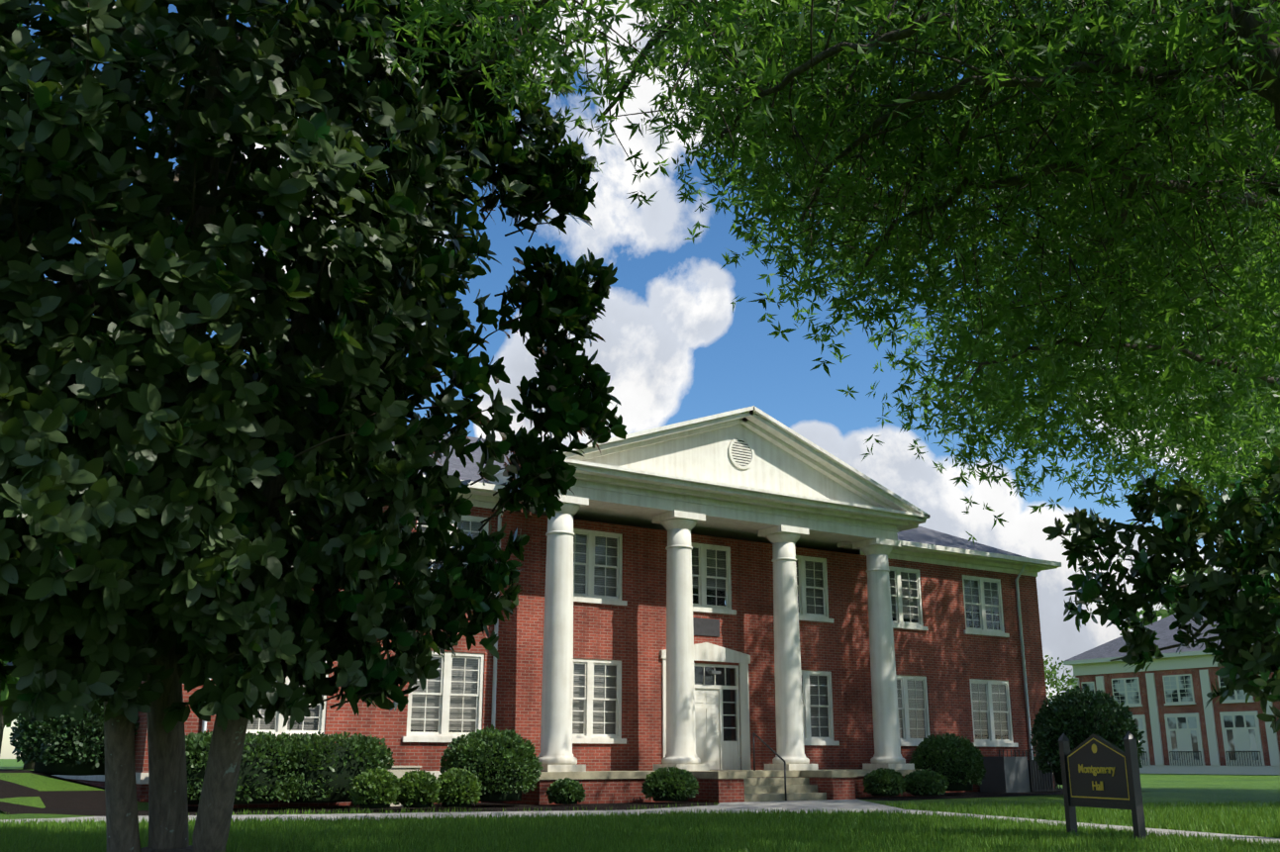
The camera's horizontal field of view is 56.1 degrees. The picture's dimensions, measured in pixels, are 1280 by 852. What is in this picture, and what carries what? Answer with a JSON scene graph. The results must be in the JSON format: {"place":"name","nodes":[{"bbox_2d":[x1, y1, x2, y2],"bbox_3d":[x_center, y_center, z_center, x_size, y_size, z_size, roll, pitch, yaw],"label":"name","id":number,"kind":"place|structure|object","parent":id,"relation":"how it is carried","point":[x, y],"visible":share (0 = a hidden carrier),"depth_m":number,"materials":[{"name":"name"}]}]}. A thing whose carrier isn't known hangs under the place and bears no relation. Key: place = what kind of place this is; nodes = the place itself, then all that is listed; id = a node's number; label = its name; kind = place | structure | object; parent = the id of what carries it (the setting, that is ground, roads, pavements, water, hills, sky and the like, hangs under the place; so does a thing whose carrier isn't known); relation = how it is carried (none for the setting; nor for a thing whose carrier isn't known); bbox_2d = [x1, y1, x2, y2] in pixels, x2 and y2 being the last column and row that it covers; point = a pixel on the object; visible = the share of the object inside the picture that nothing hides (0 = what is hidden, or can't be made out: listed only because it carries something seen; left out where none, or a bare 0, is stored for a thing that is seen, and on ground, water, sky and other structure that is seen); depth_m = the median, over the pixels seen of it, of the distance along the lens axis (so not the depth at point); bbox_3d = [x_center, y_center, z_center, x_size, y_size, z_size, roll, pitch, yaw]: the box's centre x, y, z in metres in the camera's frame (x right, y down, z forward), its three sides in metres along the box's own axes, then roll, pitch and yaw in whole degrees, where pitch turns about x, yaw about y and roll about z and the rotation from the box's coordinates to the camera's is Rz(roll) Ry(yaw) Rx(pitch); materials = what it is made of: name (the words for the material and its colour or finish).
{"place":"outdoors","nodes":[
{"label":"outdoors","id":0,"kind":"place"},
{"bbox_2d":[0,714,3,754],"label":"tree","id":1,"kind":"object","parent":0,"point":[1,731],"visible":0.02,"depth_m":75.20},
{"bbox_2d":[3,721,34,770],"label":"building","id":2,"kind":"structure","parent":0,"point":[29,766],"depth_m":112.13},
{"bbox_2d":[68,505,1054,808],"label":"brick walls","id":3,"kind":"structure","parent":0,"point":[945,656],"depth_m":33.06,"materials":[{"name":"red brick"}]},
{"bbox_2d":[51,475,1061,785],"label":"hall cornice trim","id":4,"kind":"structure","parent":3,"relation":"attached to","point":[481,497],"depth_m":35.76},
{"bbox_2d":[707,670,720,675],"bbox_3d":[1.989,6.627,32.238,0.300,0.120,0.220,10,-18,-33],"label":"lantern","id":5,"kind":"object","parent":4,"relation":"attached to","point":[712,672],"visible":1,"depth_m":32.16,"materials":[{"name":"grey metal"}]},
{"bbox_2d":[200,508,1033,760],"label":"hall downspouts","id":6,"kind":"object","parent":3,"relation":"attached to","point":[204,723],"visible":0.21,"depth_m":38.73,"materials":[{"name":"grey metal"}]},
{"bbox_2d":[246,510,1018,747],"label":"windows","id":7,"kind":"structure","parent":3,"relation":"in","point":[443,735],"depth_m":32.97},
{"bbox_2d":[246,511,1008,739],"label":"window frames","id":8,"kind":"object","parent":7,"relation":"in","point":[311,724],"visible":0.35,"depth_m":31.39,"materials":[{"name":"white wood"}]},
{"bbox_2d":[392,432,1028,558],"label":"hall roof","id":9,"kind":"structure","parent":3,"relation":"on","point":[919,534],"depth_m":38.63,"materials":[{"name":"grey"}]},
{"bbox_2d":[0,759,1279,850],"bbox_3d":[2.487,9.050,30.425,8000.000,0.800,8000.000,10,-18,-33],"label":"lawn","id":10,"kind":"structure","parent":0,"point":[1194,788],"depth_m":30.51,"materials":[{"name":"green plant"}]},
{"bbox_2d":[0,659,17,729],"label":"tree","id":11,"kind":"object","parent":10,"relation":"on","point":[9,680],"depth_m":61.16,"materials":[{"name":"green plant"}]},
{"bbox_2d":[0,659,19,700],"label":"tree","id":12,"kind":"object","parent":10,"relation":"on","point":[4,694],"depth_m":55.01,"materials":[{"name":"green plant"}]},
{"bbox_2d":[0,769,1063,816],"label":"bed mulch","id":13,"kind":"object","parent":10,"relation":"on","point":[81,803],"visible":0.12,"depth_m":23.89,"materials":[{"name":"brown soil"}]},
{"bbox_2d":[9,698,139,776],"bbox_3d":[-11.678,6.346,25.302,2.876,1.976,2.884,10,-18,-33],"label":"holly shrub","id":14,"kind":"object","parent":13,"relation":"on","point":[23,734],"depth_m":24.25,"materials":[{"name":"green plant"}]},
{"bbox_2d":[185,729,307,804],"bbox_3d":[-8.111,6.751,23.809,2.953,1.436,1.951,10,-18,-33],"label":"hedge shrub","id":15,"kind":"object","parent":13,"relation":"on","point":[202,740],"depth_m":23.38,"materials":[{"name":"green plant"}]},
{"bbox_2d":[277,731,394,802],"bbox_3d":[-6.507,7.048,24.841,2.741,1.414,1.945,10,-18,-33],"label":"hedge shrub","id":16,"kind":"object","parent":13,"relation":"on","point":[382,757],"depth_m":24.24,"materials":[{"name":"green plant"}]},
{"bbox_2d":[349,768,401,808],"bbox_3d":[-5.186,7.107,23.557,1.037,0.775,1.016,10,-18,-33],"label":"boxwood shrub","id":17,"kind":"object","parent":13,"relation":"on","point":[390,780],"depth_m":23.27,"materials":[{"name":"green plant"}]},
{"bbox_2d":[377,766,421,806],"bbox_3d":[-5.267,7.838,26.131,0.810,0.840,0.610,10,-18,-33],"label":"hall utility box","id":18,"kind":"object","parent":13,"relation":"on","point":[398,771],"visible":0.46,"depth_m":25.94,"materials":[{"name":"beige metal"}]},
{"bbox_2d":[396,770,442,808],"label":"boxwood shrub","id":19,"kind":"object","parent":13,"relation":"on","point":[425,779],"depth_m":23.64,"materials":[{"name":"green plant"}]},
{"bbox_2d":[435,767,483,807],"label":"boxwood shrub","id":20,"kind":"object","parent":13,"relation":"on","point":[471,780],"depth_m":23.98,"materials":[{"name":"green plant"}]},
{"bbox_2d":[438,724,543,801],"bbox_3d":[-3.218,7.267,25.901,2.300,1.610,2.136,10,-18,-33],"label":"boxwood shrub","id":21,"kind":"object","parent":13,"relation":"on","point":[459,746],"depth_m":25.28,"materials":[{"name":"green plant"}]},
{"bbox_2d":[545,778,586,804],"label":"boxwood shrub","id":22,"kind":"object","parent":13,"relation":"on","point":[570,785],"depth_m":25.94,"materials":[{"name":"green plant"}]},
{"bbox_2d":[641,766,699,801],"bbox_3d":[0.718,8.194,27.489,1.436,0.781,1.189,10,-18,-33],"label":"boxwood shrub","id":23,"kind":"object","parent":13,"relation":"on","point":[660,774],"depth_m":27.12,"materials":[{"name":"green plant"}]},
{"bbox_2d":[980,757,1030,792],"bbox_3d":[11.170,10.699,36.840,1.100,1.050,1.000,10,-18,-33],"label":"utility box","id":24,"kind":"object","parent":13,"relation":"on","point":[1006,775],"visible":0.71,"depth_m":36.45,"materials":[{"name":"grey metal"}]},
{"bbox_2d":[998,749,1061,792],"bbox_3d":[12.189,10.777,37.524,1.290,1.265,1.231,10,-18,-33],"label":"hall ac cage","id":25,"kind":"object","parent":13,"relation":"on","point":[1039,781],"visible":0.33,"depth_m":36.98,"materials":[{"name":"black paint"}]},
{"bbox_2d":[1030,686,1145,785],"bbox_3d":[12.433,8.634,33.473,2.999,2.727,2.989,10,-18,-33],"label":"holly shrub","id":26,"kind":"object","parent":13,"relation":"on","point":[1102,700],"depth_m":32.91,"materials":[{"name":"green plant"}]},
{"bbox_2d":[0,799,1279,851],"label":"lawn","id":27,"kind":"structure","parent":10,"relation":"on","point":[934,834],"depth_m":15.72,"materials":[{"name":"green plant"}]},
{"bbox_2d":[0,0,627,851],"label":"magnolia tree","id":28,"kind":"object","parent":27,"relation":"on","point":[186,552],"depth_m":10.58,"materials":[{"name":"green plant"}]},
{"bbox_2d":[497,769,921,804],"bbox_3d":[2.658,9.030,30.168,12.360,0.700,3.208,10,-18,-33],"label":"porch base","id":29,"kind":"object","parent":10,"relation":"on","point":[612,791],"depth_m":28.31,"materials":[{"name":"red brick"}]},
{"bbox_2d":[752,732,787,800],"bbox_3d":[3.198,8.411,29.692,0.044,1.639,1.214,10,-18,-33],"label":"handrail","id":30,"kind":"object","parent":29,"relation":"attached to","point":[770,748],"visible":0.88,"depth_m":29.72,"materials":[{"name":"metal"}]},
{"bbox_2d":[863,768,906,796],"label":"boxwood shrub","id":31,"kind":"object","parent":10,"relation":"on","point":[899,779],"depth_m":30.93,"materials":[{"name":"green plant"}]},
{"bbox_2d":[904,769,949,795],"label":"boxwood shrub","id":32,"kind":"object","parent":10,"relation":"on","point":[914,777],"depth_m":31.58,"materials":[{"name":"green plant"}]},
{"bbox_2d":[909,732,985,791],"bbox_3d":[8.681,9.487,33.919,2.207,1.612,2.007,10,-18,-33],"label":"boxwood shrub","id":33,"kind":"object","parent":10,"relation":"on","point":[973,754],"depth_m":33.34,"materials":[{"name":"green plant"}]},
{"bbox_2d":[1043,655,1078,708],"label":"young tree","id":34,"kind":"object","parent":10,"relation":"on","point":[1049,676],"depth_m":45.83,"materials":[{"name":"green plant"}]},
{"bbox_2d":[1057,730,1146,840],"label":"sign","id":35,"kind":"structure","parent":10,"relation":"on","point":[1116,785],"depth_m":15.21,"materials":[{"name":"black wood"}]},
{"bbox_2d":[1078,764,1115,777],"bbox_3d":[5.832,4.398,15.329,0.010,0.145,0.784,4,-16,-14],"label":"sign lettering","id":36,"kind":"object","parent":35,"relation":"attached to","point":[1093,771],"visible":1,"depth_m":15.34},
{"bbox_2d":[1091,781,1103,790],"bbox_3d":[5.831,4.586,15.283,0.008,0.112,0.226,4,-16,-14],"label":"sign lettering","id":37,"kind":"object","parent":35,"relation":"attached to","point":[1099,788],"depth_m":15.26},
{"bbox_2d":[1067,737,1129,800],"bbox_3d":[5.834,4.372,15.344,0.001,0.751,1.241,4,-16,-14],"label":"sign border","id":38,"kind":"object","parent":35,"relation":"attached to","point":[1094,748],"depth_m":15.38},
{"bbox_2d":[1075,666,1279,766],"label":"brick wall","id":39,"kind":"structure","parent":10,"relation":"on","point":[1163,710],"depth_m":81.37,"materials":[{"name":"red brick"}]},
{"bbox_2d":[1063,649,1279,775],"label":"hall trim","id":40,"kind":"structure","parent":39,"relation":"attached to","point":[1188,660],"depth_m":80.93,"materials":[{"name":"white paint"}]},
{"bbox_2d":[1064,586,1279,661],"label":"hall roof","id":41,"kind":"structure","parent":39,"relation":"on","point":[1160,628],"depth_m":86.42,"materials":[{"name":"grey"}]},
{"bbox_2d":[1139,751,1262,766],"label":"railing","id":42,"kind":"object","parent":39,"relation":"attached to","point":[1201,757],"visible":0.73,"depth_m":79.80,"materials":[{"name":"black metal"}]},
{"bbox_2d":[1119,567,1279,635],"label":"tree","id":43,"kind":"object","parent":10,"relation":"on","point":[1161,613],"visible":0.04,"depth_m":135.56,"materials":[{"name":"green plant"}]},
{"bbox_2d":[0,799,1279,844],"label":"walk pavement","id":44,"kind":"structure","parent":0,"point":[833,805],"depth_m":22.44,"materials":[{"name":"concrete"}]},
{"bbox_2d":[0,0,1279,759],"label":"sky","id":45,"kind":"structure","parent":0,"point":[675,349],"materials":[{"name":"blue"}]},
{"bbox_2d":[660,617,750,770],"bbox_3d":[1.673,7.177,32.202,2.980,3.960,0.480,10,-18,-33],"label":"hall door","id":46,"kind":"structure","parent":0,"point":[715,750],"depth_m":32.29,"materials":[{"name":"white wood"}]},
{"bbox_2d":[484,405,930,772],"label":"hall portico columns","id":47,"kind":"structure","parent":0,"point":[784,489],"depth_m":31.57,"materials":[{"name":"white paint"}]},
{"bbox_2d":[731,440,751,466],"bbox_3d":[2.723,0.737,32.368,0.720,0.720,0.001,10,-18,-33],"label":"gable vent","id":48,"kind":"object","parent":47,"relation":"attached to","point":[740,451],"visible":0.17,"depth_m":32.38,"materials":[{"name":"white wood"}]},
{"bbox_2d":[337,0,1279,401],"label":"oak tree","id":49,"kind":"object","parent":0,"point":[1132,46],"depth_m":10.14,"materials":[{"name":"green plant"}]},
{"bbox_2d":[446,0,1279,628],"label":"oak leaves","id":50,"kind":"object","parent":49,"relation":"attached to","point":[1133,402],"visible":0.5,"depth_m":16.60,"materials":[{"name":"green plant"}]},
{"bbox_2d":[562,0,1238,59],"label":"oak leaves","id":51,"kind":"object","parent":49,"relation":"attached to","point":[1179,27],"visible":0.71,"depth_m":7.91,"materials":[{"name":"green plant"}]},
{"bbox_2d":[538,0,1279,328],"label":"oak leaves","id":52,"kind":"object","parent":49,"relation":"attached to","point":[1006,38],"visible":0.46,"depth_m":7.87,"materials":[{"name":"green plant"}]},
{"bbox_2d":[1042,446,1279,733],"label":"magnolia tree","id":53,"kind":"object","parent":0,"point":[1242,623],"depth_m":15.52,"materials":[{"name":"green plant"}]},
{"bbox_2d":[1078,145,1279,603],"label":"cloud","id":54,"kind":"structure","parent":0,"point":[1211,484],"depth_m":34.00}
]}

